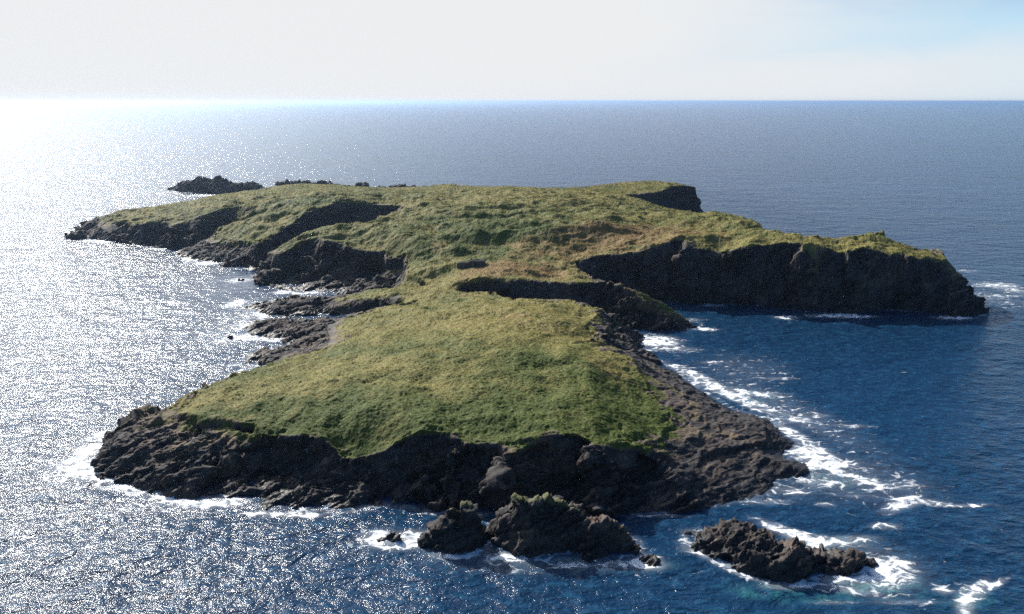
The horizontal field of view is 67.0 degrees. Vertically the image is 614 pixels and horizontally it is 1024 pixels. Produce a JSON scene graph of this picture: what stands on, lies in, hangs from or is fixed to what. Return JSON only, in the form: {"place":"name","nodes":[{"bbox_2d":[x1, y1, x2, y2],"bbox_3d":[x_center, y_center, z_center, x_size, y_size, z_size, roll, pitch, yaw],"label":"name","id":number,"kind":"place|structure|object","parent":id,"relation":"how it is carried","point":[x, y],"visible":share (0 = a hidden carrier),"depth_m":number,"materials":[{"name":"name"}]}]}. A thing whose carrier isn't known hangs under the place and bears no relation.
{"place":"outdoors","nodes":[
{"label":"outdoors","id":0,"kind":"place"},
{"bbox_2d":[0,103,1023,613],"bbox_3d":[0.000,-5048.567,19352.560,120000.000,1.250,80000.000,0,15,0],"label":"sea","id":1,"kind":"structure","parent":0,"point":[902,431],"depth_m":309.84,"materials":[{"name":"liquid"}]},
{"bbox_2d":[64,230,86,239],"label":"skerry","id":2,"kind":"structure","parent":1,"relation":"in","point":[78,234],"depth_m":580.31,"materials":[{"name":"grey stone"}]},
{"bbox_2d":[167,175,264,193],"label":"rocky islet","id":3,"kind":"object","parent":1,"relation":"in","point":[218,184],"visible":0.89,"depth_m":877.56,"materials":[{"name":"grey stone"}]},
{"bbox_2d":[274,179,340,184],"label":"rocky islet","id":4,"kind":"object","parent":1,"relation":"in","point":[287,181],"visible":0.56,"depth_m":944.48,"materials":[{"name":"grey stone"}]},
{"bbox_2d":[354,182,369,186],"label":"sea stack","id":5,"kind":"object","parent":1,"relation":"in","point":[361,184],"visible":0.24,"depth_m":893.33,"materials":[{"name":"grey stone"}]},
{"bbox_2d":[376,532,400,541],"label":"skerry","id":6,"kind":"structure","parent":1,"relation":"in","point":[392,537],"depth_m":181.71,"materials":[{"name":"grey stone"}]},
{"bbox_2d":[378,183,415,187],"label":"rocky islet","id":7,"kind":"object","parent":1,"relation":"in","point":[401,185],"visible":0.28,"depth_m":894.40,"materials":[{"name":"grey stone"}]},
{"bbox_2d":[417,500,488,554],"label":"sea stack","id":8,"kind":"object","parent":1,"relation":"in","point":[453,530],"visible":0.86,"depth_m":178.26,"materials":[{"name":"grey stone"}]},
{"bbox_2d":[485,492,640,558],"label":"sea stack","id":9,"kind":"object","parent":1,"relation":"in","point":[537,525],"visible":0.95,"depth_m":177.88,"materials":[{"name":"grey stone"}]},
{"bbox_2d":[581,552,595,562],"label":"boulder","id":10,"kind":"object","parent":1,"relation":"in","point":[588,557],"visible":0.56,"depth_m":174.13,"materials":[{"name":"black stone"}]},
{"bbox_2d":[639,554,660,566],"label":"skerry","id":11,"kind":"structure","parent":1,"relation":"in","point":[651,560],"depth_m":173.63,"materials":[{"name":"black stone"}]},
{"bbox_2d":[683,517,867,583],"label":"rocky islet","id":12,"kind":"object","parent":1,"relation":"in","point":[748,548],"visible":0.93,"depth_m":170.66,"materials":[{"name":"grey stone"}]},
{"bbox_2d":[865,557,877,568],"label":"skerry","id":13,"kind":"structure","parent":1,"relation":"in","point":[872,563],"depth_m":172.24,"materials":[{"name":"grey stone"}]},
{"bbox_2d":[0,0,1023,102],"label":"sky","id":14,"kind":"structure","parent":0,"point":[52,51],"materials":[{"name":"white"}]},
{"bbox_2d":[74,180,990,516],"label":"terrain","id":15,"kind":"structure","parent":0,"point":[712,452],"depth_m":278.73,"materials":[{"name":"green plant"}]},
{"bbox_2d":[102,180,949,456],"bbox_3d":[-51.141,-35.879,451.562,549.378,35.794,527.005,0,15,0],"label":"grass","id":16,"kind":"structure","parent":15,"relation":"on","point":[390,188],"depth_m":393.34,"materials":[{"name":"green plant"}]}
]}

